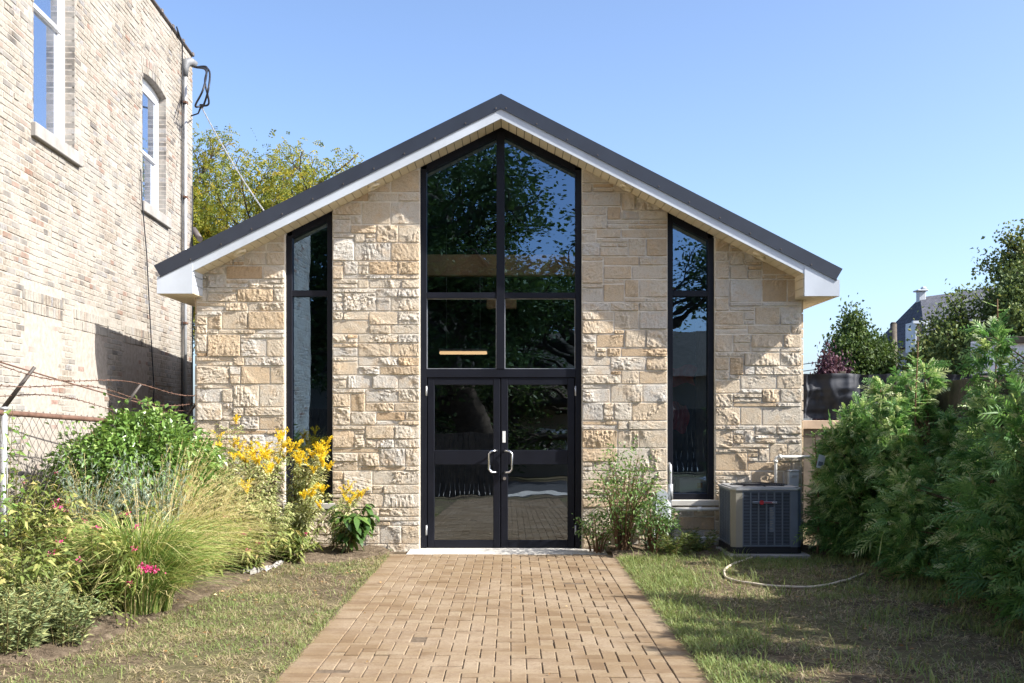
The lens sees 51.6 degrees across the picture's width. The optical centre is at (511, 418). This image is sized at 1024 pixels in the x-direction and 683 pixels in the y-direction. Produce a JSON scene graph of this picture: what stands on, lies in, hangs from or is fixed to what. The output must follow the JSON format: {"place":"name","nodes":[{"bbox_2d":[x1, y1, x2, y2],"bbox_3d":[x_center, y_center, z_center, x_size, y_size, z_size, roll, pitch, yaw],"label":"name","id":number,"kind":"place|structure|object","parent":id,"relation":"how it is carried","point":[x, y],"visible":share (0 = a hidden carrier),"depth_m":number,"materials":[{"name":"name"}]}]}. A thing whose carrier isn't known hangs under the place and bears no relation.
{"place":"outdoors","nodes":[
{"label":"outdoors","id":0,"kind":"place"},
{"bbox_2d":[33,454,135,531],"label":"fountain grass","id":1,"kind":"object","parent":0,"point":[95,493],"depth_m":9.88,"materials":[{"name":"green plant"}]},
{"bbox_2d":[20,444,269,614],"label":"fountain grass","id":2,"kind":"object","parent":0,"point":[162,552],"depth_m":8.39,"materials":[{"name":"green plant"}]},
{"bbox_2d":[0,543,392,665],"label":"garden soil","id":3,"kind":"structure","parent":0,"point":[107,627],"depth_m":8.50,"materials":[{"name":"brown soil"}]},
{"bbox_2d":[0,546,30,622],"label":"leafy weed","id":4,"kind":"object","parent":3,"relation":"on","point":[9,568],"visible":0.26,"depth_m":7.89,"materials":[{"name":"green plant"}]},
{"bbox_2d":[0,576,70,656],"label":"leafy weed","id":5,"kind":"object","parent":3,"relation":"on","point":[22,628],"visible":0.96,"depth_m":6.95,"materials":[{"name":"green plant"}]},
{"bbox_2d":[0,537,76,595],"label":"leafy weed","id":6,"kind":"object","parent":3,"relation":"on","point":[24,566],"visible":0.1,"depth_m":8.21,"materials":[{"name":"green plant"}]},
{"bbox_2d":[8,469,72,559],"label":"pink perennial","id":7,"kind":"object","parent":3,"relation":"on","point":[24,494],"visible":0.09,"depth_m":9.54,"materials":[{"name":"green plant"}]},
{"bbox_2d":[0,482,84,575],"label":"pink perennial","id":8,"kind":"object","parent":3,"relation":"on","point":[23,520],"visible":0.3,"depth_m":8.53,"materials":[{"name":"green plant"}]},
{"bbox_2d":[0,537,87,634],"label":"pink perennial","id":9,"kind":"object","parent":3,"relation":"on","point":[6,578],"visible":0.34,"depth_m":7.49,"materials":[{"name":"green plant"}]},
{"bbox_2d":[12,467,92,549],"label":"pink perennial","id":10,"kind":"object","parent":3,"relation":"on","point":[52,494],"visible":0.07,"depth_m":10.06,"materials":[{"name":"green plant"}]},
{"bbox_2d":[10,564,116,646],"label":"leafy weed","id":11,"kind":"object","parent":3,"relation":"on","point":[60,631],"visible":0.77,"depth_m":7.26,"materials":[{"name":"green plant"}]},
{"bbox_2d":[9,489,130,595],"bbox_3d":[-3.777,1.086,8.894,1.056,1.000,0.987,0,0,0],"label":"pink perennial","id":12,"kind":"object","parent":3,"relation":"on","point":[32,518],"visible":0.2,"depth_m":8.76,"materials":[{"name":"green plant"}]},
{"bbox_2d":[47,532,111,617],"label":"leafy weed","id":13,"kind":"object","parent":3,"relation":"on","point":[83,570],"visible":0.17,"depth_m":8.14,"materials":[{"name":"green plant"}]},
{"bbox_2d":[40,482,129,541],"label":"pink perennial","id":14,"kind":"object","parent":3,"relation":"on","point":[78,508],"visible":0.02,"depth_m":10.47,"materials":[{"name":"green plant"}]},
{"bbox_2d":[35,522,152,617],"bbox_3d":[-3.247,1.200,8.232,0.907,0.791,0.897,0,0,-21],"label":"pink perennial","id":15,"kind":"object","parent":3,"relation":"on","point":[108,594],"visible":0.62,"depth_m":8.08,"materials":[{"name":"green plant"}]},
{"bbox_2d":[55,452,132,534],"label":"sage plant","id":16,"kind":"object","parent":3,"relation":"on","point":[97,496],"visible":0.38,"depth_m":9.86,"materials":[{"name":"green plant"}]},
{"bbox_2d":[100,562,165,629],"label":"pink perennial","id":17,"kind":"object","parent":3,"relation":"on","point":[144,568],"visible":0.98,"depth_m":7.92,"materials":[{"name":"green plant"}]},
{"bbox_2d":[84,499,183,553],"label":"pink perennial","id":18,"kind":"object","parent":3,"relation":"on","point":[141,511],"visible":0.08,"depth_m":9.32,"materials":[{"name":"green plant"}]},
{"bbox_2d":[34,392,236,538],"bbox_3d":[-3.905,0.675,10.852,1.874,1.894,1.848,0,0,16],"label":"leafy shrub","id":19,"kind":"object","parent":3,"relation":"on","point":[108,439],"visible":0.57,"depth_m":10.56,"materials":[{"name":"green plant"}]},
{"bbox_2d":[118,445,190,535],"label":"sage plant","id":20,"kind":"object","parent":3,"relation":"on","point":[143,494],"visible":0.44,"depth_m":9.58,"materials":[{"name":"green plant"}]},
{"bbox_2d":[170,458,240,517],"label":"leafy shrub","id":21,"kind":"object","parent":3,"relation":"on","point":[216,490],"visible":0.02,"depth_m":11.33,"materials":[{"name":"green plant"}]},
{"bbox_2d":[166,505,246,527],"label":"pink perennial","id":22,"kind":"object","parent":3,"relation":"on","point":[208,509],"visible":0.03,"depth_m":10.92,"materials":[{"name":"green plant"}]},
{"bbox_2d":[180,462,252,538],"bbox_3d":[-3.180,1.016,11.175,0.876,1.101,0.963,0,0,0],"label":"goldenrod","id":23,"kind":"object","parent":3,"relation":"on","point":[239,492],"visible":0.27,"depth_m":11.18,"materials":[{"name":"yellow plant"}]},
{"bbox_2d":[180,513,261,576],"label":"pink perennial","id":24,"kind":"object","parent":3,"relation":"on","point":[229,558],"visible":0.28,"depth_m":10.40,"materials":[{"name":"green plant"}]},
{"bbox_2d":[192,414,258,512],"bbox_3d":[-3.314,0.752,12.211,0.847,1.627,0.656,0,0,0],"label":"goldenrod","id":25,"kind":"object","parent":3,"relation":"on","point":[235,443],"visible":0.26,"depth_m":12.10,"materials":[{"name":"yellow plant"}]},
{"bbox_2d":[198,440,274,543],"bbox_3d":[-3.028,0.899,11.660,0.919,1.332,0.722,0,0,0],"label":"goldenrod","id":26,"kind":"object","parent":3,"relation":"on","point":[270,467],"visible":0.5,"depth_m":11.66,"materials":[{"name":"yellow plant"}]},
{"bbox_2d":[209,525,281,572],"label":"pink perennial","id":27,"kind":"object","parent":3,"relation":"on","point":[250,563],"visible":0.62,"depth_m":10.81,"materials":[{"name":"green plant"}]},
{"bbox_2d":[235,560,283,574],"bbox_3d":[-2.575,1.551,11.032,0.231,0.087,0.741,0,0,31],"label":"plastic edging","id":28,"kind":"object","parent":3,"relation":"on","point":[254,570],"visible":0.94,"depth_m":10.87,"materials":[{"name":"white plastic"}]},
{"bbox_2d":[237,427,303,551],"bbox_3d":[-2.776,0.828,12.052,0.767,1.475,0.678,0,0,0],"label":"goldenrod","id":29,"kind":"object","parent":3,"relation":"on","point":[279,461],"visible":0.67,"depth_m":12.05,"materials":[{"name":"yellow plant"}]},
{"bbox_2d":[243,495,299,560],"bbox_3d":[-2.636,1.194,11.514,0.668,0.743,0.740,0,0,0],"label":"goldenrod","id":30,"kind":"object","parent":3,"relation":"on","point":[281,520],"visible":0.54,"depth_m":11.41,"materials":[{"name":"yellow plant"}]},
{"bbox_2d":[253,526,322,563],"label":"pink perennial","id":31,"kind":"object","parent":3,"relation":"on","point":[288,552],"visible":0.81,"depth_m":11.44,"materials":[{"name":"green plant"}]},
{"bbox_2d":[281,436,333,547],"bbox_3d":[-2.387,0.879,12.170,0.671,1.374,0.666,0,0,0],"label":"goldenrod","id":32,"kind":"object","parent":3,"relation":"on","point":[312,470],"visible":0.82,"depth_m":12.16,"materials":[{"name":"yellow plant"}]},
{"bbox_2d":[288,482,356,552],"bbox_3d":[-2.163,1.139,11.903,0.789,0.854,0.559,0,0,0],"label":"goldenrod","id":33,"kind":"object","parent":3,"relation":"on","point":[301,527],"visible":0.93,"depth_m":11.88,"materials":[{"name":"yellow plant"}]},
{"bbox_2d":[323,480,368,547],"bbox_3d":[-1.995,1.138,12.493,0.513,0.854,0.471,0,0,-41],"label":"goldenrod","id":34,"kind":"object","parent":3,"relation":"on","point":[345,511],"visible":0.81,"depth_m":12.48,"materials":[{"name":"yellow plant"}]},
{"bbox_2d":[325,501,379,553],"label":"broad leaf plant","id":35,"kind":"object","parent":3,"relation":"on","point":[358,528],"visible":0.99,"depth_m":12.11,"materials":[{"name":"green plant"}]},
{"bbox_2d":[118,429,291,589],"bbox_3d":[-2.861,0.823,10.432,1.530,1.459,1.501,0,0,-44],"label":"fountain grass","id":36,"kind":"object","parent":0,"point":[192,515],"depth_m":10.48,"materials":[{"name":"plant"}]},
{"bbox_2d":[271,554,713,682],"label":"path","id":37,"kind":"structure","parent":0,"point":[442,618],"depth_m":8.00,"materials":[{"name":"beige brick"}]},
{"bbox_2d":[0,423,1023,682],"bbox_3d":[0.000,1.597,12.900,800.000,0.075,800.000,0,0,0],"label":"ground","id":38,"kind":"structure","parent":0,"point":[170,667],"depth_m":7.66,"materials":[{"name":"green plant"}]},
{"bbox_2d":[0,361,196,578],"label":"chain link fence","id":39,"kind":"object","parent":38,"relation":"on","point":[4,418],"visible":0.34,"depth_m":9.57,"materials":[{"name":"metal"}]},
{"bbox_2d":[0,406,33,559],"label":"climbing vine","id":40,"kind":"object","parent":39,"relation":"attached to","point":[7,486],"visible":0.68,"depth_m":8.74,"materials":[{"name":"green plant"}]},
{"bbox_2d":[0,0,197,556],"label":"brick building","id":41,"kind":"structure","parent":38,"relation":"on","point":[96,185],"depth_m":12.58,"materials":[{"name":"brick"}]},
{"bbox_2d":[31,0,82,167],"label":"sash window","id":42,"kind":"structure","parent":41,"relation":"in","point":[48,125],"depth_m":11.70,"materials":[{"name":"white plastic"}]},
{"bbox_2d":[141,78,171,228],"bbox_3d":[-5.228,-3.863,15.323,0.245,1.993,1.400,0,0,-3],"label":"sash window","id":43,"kind":"structure","parent":41,"relation":"in","point":[150,100],"depth_m":15.55,"materials":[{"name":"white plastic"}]},
{"bbox_2d":[193,227,202,241],"bbox_3d":[-5.289,-3.052,17.542,0.651,0.326,0.273,0,0,34],"label":"rain spout","id":44,"kind":"object","parent":41,"relation":"attached to","point":[197,235],"visible":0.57,"depth_m":17.36,"materials":[{"name":"metal"}]},
{"bbox_2d":[191,65,263,210],"bbox_3d":[-4.530,-4.312,16.218,0.407,2.676,2.800,0,0,-36],"label":"service cable","id":45,"kind":"object","parent":41,"relation":"hanging from","point":[207,70],"visible":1,"depth_m":16.39,"materials":[{"name":"black rubber"}]},
{"bbox_2d":[192,122,363,354],"bbox_3d":[-6.730,-2.966,24.812,7.877,9.182,8.481,0,0,0],"label":"locust tree","id":46,"kind":"object","parent":38,"relation":"on","point":[207,223],"visible":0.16,"depth_m":22.76,"materials":[{"name":"green plant"}]},
{"bbox_2d":[154,94,841,554],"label":"stone building","id":47,"kind":"structure","parent":38,"relation":"on","point":[484,328],"depth_m":12.90,"materials":[{"name":"stone"}]},
{"bbox_2d":[283,212,335,508],"bbox_3d":[-2.458,-0.716,12.957,0.647,3.626,0.215,0,0,0],"label":"side window","id":48,"kind":"structure","parent":47,"relation":"in","point":[291,293],"depth_m":12.96,"materials":[{"name":"black metal"}]},
{"bbox_2d":[426,378,499,547],"bbox_3d":[-0.601,0.541,12.956,0.913,2.079,0.122,0,0,0],"label":"door","id":49,"kind":"structure","parent":47,"relation":"in","point":[434,457],"depth_m":12.97,"materials":[{"name":"black metal"}]},
{"bbox_2d":[420,126,581,547],"bbox_3d":[-0.135,-0.999,13.007,1.970,5.168,0.116,0,0,0],"label":"entrance window","id":50,"kind":"structure","parent":47,"relation":"in","point":[500,134],"depth_m":12.96,"materials":[{"name":"black metal"}]},
{"bbox_2d":[501,378,575,547],"bbox_3d":[0.327,0.541,12.956,0.923,2.079,0.122,0,0,0],"label":"door","id":51,"kind":"structure","parent":47,"relation":"in","point":[508,457],"depth_m":12.97,"materials":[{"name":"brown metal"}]},
{"bbox_2d":[673,401,689,433],"bbox_3d":[2.120,-0.015,13.564,0.298,0.420,0.092,0,0,0],"label":"red drape","id":52,"kind":"object","parent":47,"relation":"hanging from","point":[681,416],"visible":0.71,"depth_m":13.56,"materials":[{"name":"fabric"}]},
{"bbox_2d":[673,364,696,386],"bbox_3d":[2.170,-0.555,13.664,0.439,0.299,0.090,0,0,0],"label":"red drape","id":53,"kind":"object","parent":47,"relation":"hanging from","point":[686,373],"visible":0.72,"depth_m":13.66,"materials":[{"name":"fabric"}]},
{"bbox_2d":[667,491,708,499],"bbox_3d":[2.185,1.250,13.345,0.510,0.660,0.450,0,0,0],"label":"window stool","id":54,"kind":"object","parent":47,"relation":"on","point":[688,492],"depth_m":13.16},
{"bbox_2d":[675,477,705,491],"bbox_3d":[2.250,0.829,13.319,0.360,0.172,0.270,0,0,-3],"label":"white box","id":55,"kind":"object","parent":54,"relation":"on","point":[690,484],"visible":0.84,"depth_m":13.19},
{"bbox_2d":[667,214,718,505],"bbox_3d":[2.196,-0.726,12.957,0.647,3.565,0.215,0,0,0],"label":"side window","id":56,"kind":"structure","parent":47,"relation":"in","point":[672,220],"depth_m":12.96,"materials":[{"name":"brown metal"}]},
{"bbox_2d":[672,507,718,511],"bbox_3d":[2.260,1.092,12.790,0.720,0.061,0.064,0,0,0],"label":"gas pipe","id":57,"kind":"object","parent":47,"relation":"attached to","point":[699,509],"visible":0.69,"depth_m":12.77,"materials":[{"name":"grey metal"}]},
{"bbox_2d":[773,455,811,482],"bbox_3d":[3.394,0.985,12.825,0.462,1.100,0.055,0,0,0],"label":"conduit pipe","id":58,"kind":"object","parent":47,"relation":"attached to","point":[775,461],"visible":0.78,"depth_m":12.81,"materials":[{"name":"white plastic"}]},
{"bbox_2d":[787,470,798,486],"bbox_3d":[3.404,0.735,12.837,0.130,0.228,0.106,0,0,0],"label":"disconnect box","id":59,"kind":"object","parent":47,"relation":"attached to","point":[793,477],"visible":0.78,"depth_m":12.79,"materials":[{"name":"grey paint"}]},
{"bbox_2d":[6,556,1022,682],"bbox_3d":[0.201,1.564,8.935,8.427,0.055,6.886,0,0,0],"label":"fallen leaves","id":60,"kind":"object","parent":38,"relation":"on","point":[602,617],"visible":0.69,"depth_m":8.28,"materials":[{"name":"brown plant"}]},
{"bbox_2d":[716,482,810,558],"bbox_3d":[2.890,1.188,12.356,0.930,0.854,0.912,0,0,0],"label":"air conditioner","id":61,"kind":"object","parent":38,"relation":"on","point":[762,519],"visible":1,"depth_m":12.01,"materials":[{"name":"grey metal"}]},
{"bbox_2d":[658,536,718,540],"bbox_3d":[2.170,1.442,12.740,0.901,0.057,0.037,0,0,-1],"label":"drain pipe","id":62,"kind":"object","parent":61,"relation":"attached to","point":[703,538],"visible":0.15,"depth_m":12.73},
{"bbox_2d":[723,538,862,587],"bbox_3d":[2.827,1.434,11.369,1.452,0.313,2.950,0,0,0],"label":"garden hose","id":63,"kind":"object","parent":38,"relation":"on","point":[769,585],"visible":0.63,"depth_m":10.09,"materials":[{"name":"beige rubber"}]},
{"bbox_2d":[810,340,854,419],"bbox_3d":[8.235,-0.191,27.146,1.452,3.575,1.746,0,0,0],"label":"plum tree","id":64,"kind":"object","parent":38,"relation":"on","point":[828,364],"visible":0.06,"depth_m":26.79,"materials":[{"name":"purple plant"}]},
{"bbox_2d":[801,391,907,558],"bbox_3d":[3.984,0.704,11.986,1.493,2.038,1.530,0,0,-13],"label":"cedar shrub","id":65,"kind":"object","parent":38,"relation":"on","point":[851,416],"visible":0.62,"depth_m":11.77,"materials":[{"name":"green plant"}]},
{"bbox_2d":[816,451,824,467],"bbox_3d":[3.479,0.422,11.919,0.090,0.276,0.034,15,-4,-17],"label":"plant tag","id":66,"kind":"object","parent":65,"relation":"hanging from","point":[821,460],"visible":0.99,"depth_m":11.90,"materials":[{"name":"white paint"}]},
{"bbox_2d":[808,293,904,374],"bbox_3d":[9.989,-1.034,30.465,2.662,5.275,2.908,0,0,0],"label":"tree","id":67,"kind":"object","parent":38,"relation":"on","point":[870,355],"visible":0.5,"depth_m":29.96,"materials":[{"name":"green plant"}]},
{"bbox_2d":[793,375,939,556],"bbox_3d":[4.236,0.621,12.181,2.119,2.285,1.849,0,0,-30],"label":"cedar shrub","id":68,"kind":"object","parent":38,"relation":"on","point":[878,382],"visible":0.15,"depth_m":11.88,"materials":[{"name":"green plant"}]},
{"bbox_2d":[890,322,896,371],"bbox_3d":[11.878,-0.659,33.000,0.239,4.690,0.240,0,0,0],"label":"utility pole","id":69,"kind":"object","parent":38,"relation":"on","point":[893,329],"visible":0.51,"depth_m":32.92,"materials":[{"name":"brown wood"}]},
{"bbox_2d":[825,357,971,572],"bbox_3d":[4.579,0.548,11.523,2.231,2.457,1.946,0,0,2],"label":"cedar shrub","id":70,"kind":"object","parent":38,"relation":"on","point":[905,423],"visible":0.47,"depth_m":11.18,"materials":[{"name":"green plant"}]},
{"bbox_2d":[802,371,1002,521],"bbox_3d":[5.579,0.485,16.011,3.798,2.400,0.199,0,0,0],"label":"tarp fence","id":71,"kind":"object","parent":38,"relation":"on","point":[823,394],"visible":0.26,"depth_m":16.00,"materials":[{"name":"black fabric"}]},
{"bbox_2d":[898,350,913,371],"bbox_3d":[13.592,-0.491,35.695,3.567,4.207,2.485,0,0,33],"label":"tree","id":72,"kind":"object","parent":38,"relation":"on","point":[902,362],"depth_m":35.69,"materials":[{"name":"green plant"}]},
{"bbox_2d":[872,414,943,558],"bbox_3d":[4.989,0.822,11.826,2.308,2.206,2.235,0,0,2],"label":"cedar shrub","id":73,"kind":"object","parent":38,"relation":"on","point":[900,499],"visible":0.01,"depth_m":11.56,"materials":[{"name":"green plant"}]},
{"bbox_2d":[902,342,936,500],"bbox_3d":[4.300,0.385,11.218,0.362,2.401,0.394,0,0,41],"label":"cedar sapling","id":74,"kind":"object","parent":38,"relation":"on","point":[916,392],"visible":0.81,"depth_m":11.23,"materials":[{"name":"green plant"}]},
{"bbox_2d":[896,326,942,372],"bbox_3d":[12.003,-0.526,29.474,2.496,4.259,3.315,0,0,-41],"label":"tree","id":75,"kind":"object","parent":38,"relation":"on","point":[925,357],"visible":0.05,"depth_m":29.23,"materials":[{"name":"green plant"}]},
{"bbox_2d":[882,287,993,372],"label":"grey roofed house","id":76,"kind":"structure","parent":38,"relation":"on","point":[905,321],"depth_m":39.16,"materials":[{"name":"concrete"}]},
{"bbox_2d":[856,379,1022,594],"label":"cedar shrub","id":77,"kind":"object","parent":38,"relation":"on","point":[928,491],"visible":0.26,"depth_m":10.23,"materials":[{"name":"green plant"}]},
{"bbox_2d":[891,374,1023,555],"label":"board fence","id":78,"kind":"object","parent":38,"relation":"on","point":[952,396],"visible":0.09,"depth_m":11.25,"materials":[{"name":"brown wood"}]},
{"bbox_2d":[924,418,994,570],"bbox_3d":[5.004,0.693,10.506,1.596,2.113,1.829,0,0,-4],"label":"cedar shrub","id":79,"kind":"object","parent":38,"relation":"on","point":[945,448],"visible":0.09,"depth_m":10.88,"materials":[{"name":"green plant"}]},
{"bbox_2d":[908,254,1023,374],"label":"maple tree","id":80,"kind":"object","parent":38,"relation":"on","point":[947,339],"visible":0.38,"depth_m":24.11,"materials":[{"name":"green plant"}]},
{"bbox_2d":[919,438,1023,601],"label":"cedar shrub","id":81,"kind":"object","parent":38,"relation":"on","point":[946,544],"visible":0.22,"depth_m":9.21,"materials":[{"name":"green plant"}]},
{"bbox_2d":[929,310,1023,630],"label":"cedar shrub","id":82,"kind":"object","parent":38,"relation":"on","point":[1012,422],"visible":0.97,"depth_m":8.35,"materials":[{"name":"green plant"}]},
{"bbox_2d":[982,299,1010,482],"bbox_3d":[4.569,0.225,10.046,0.412,2.721,0.351,0,0,0],"label":"cedar sapling","id":83,"kind":"object","parent":38,"relation":"on","point":[995,365],"visible":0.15,"depth_m":10.03,"materials":[{"name":"green plant"}]},
{"bbox_2d":[970,219,1023,303],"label":"maple tree","id":84,"kind":"object","parent":38,"relation":"on","point":[1013,249],"visible":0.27,"depth_m":26.46,"materials":[{"name":"green plant"}]},
{"bbox_2d":[971,336,1023,374],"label":"white garage","id":85,"kind":"structure","parent":38,"relation":"on","point":[1020,345],"depth_m":20.69,"materials":[{"name":"paint"}]},
{"bbox_2d":[991,426,1023,620],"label":"cedar shrub","id":86,"kind":"object","parent":38,"relation":"on","point":[1019,611],"visible":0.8,"depth_m":7.55,"materials":[{"name":"green plant"}]},
{"bbox_2d":[155,0,1023,422],"label":"sky","id":87,"kind":"structure","parent":0,"point":[882,140],"materials":[{"name":"blue"}]},
{"bbox_2d":[608,544,886,558],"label":"garden soil","id":88,"kind":"structure","parent":0,"point":[636,548],"depth_m":12.20,"materials":[{"name":"brown soil"}]},
{"bbox_2d":[572,507,620,552],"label":"rose bush","id":89,"kind":"object","parent":88,"relation":"on","point":[598,548],"visible":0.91,"depth_m":12.42,"materials":[{"name":"green plant"}]},
{"bbox_2d":[584,435,670,549],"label":"rose bush","id":90,"kind":"object","parent":88,"relation":"on","point":[624,537],"visible":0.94,"depth_m":12.27,"materials":[{"name":"green plant"}]},
{"bbox_2d":[627,492,682,552],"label":"rose bush","id":91,"kind":"object","parent":88,"relation":"on","point":[649,523],"visible":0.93,"depth_m":12.19,"materials":[{"name":"green plant"}]},
{"bbox_2d":[652,462,672,541],"bbox_3d":[1.804,1.055,12.717,0.252,1.060,0.194,0,0,0],"label":"gas meter","id":92,"kind":"object","parent":88,"relation":"on","point":[669,495],"visible":0.53,"depth_m":12.68,"materials":[{"name":"grey paint"}]},
{"bbox_2d":[655,527,699,555],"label":"leafy weed","id":93,"kind":"object","parent":88,"relation":"on","point":[669,545],"visible":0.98,"depth_m":12.10,"materials":[{"name":"green plant"}]},
{"bbox_2d":[681,527,717,551],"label":"leafy weed","id":94,"kind":"object","parent":88,"relation":"on","point":[697,547],"visible":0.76,"depth_m":12.30,"materials":[{"name":"green plant"}]},
{"bbox_2d":[798,429,830,554],"bbox_3d":[3.511,0.850,12.124,0.432,1.471,0.326,0,0,0],"label":"cedar sapling","id":95,"kind":"object","parent":88,"relation":"on","point":[817,495],"visible":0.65,"depth_m":12.11,"materials":[{"name":"green plant"}]},
{"bbox_2d":[801,441,878,553],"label":"cedar shrub","id":96,"kind":"object","parent":88,"relation":"on","point":[812,497],"visible":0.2,"depth_m":12.12,"materials":[{"name":"green plant"}]}
]}

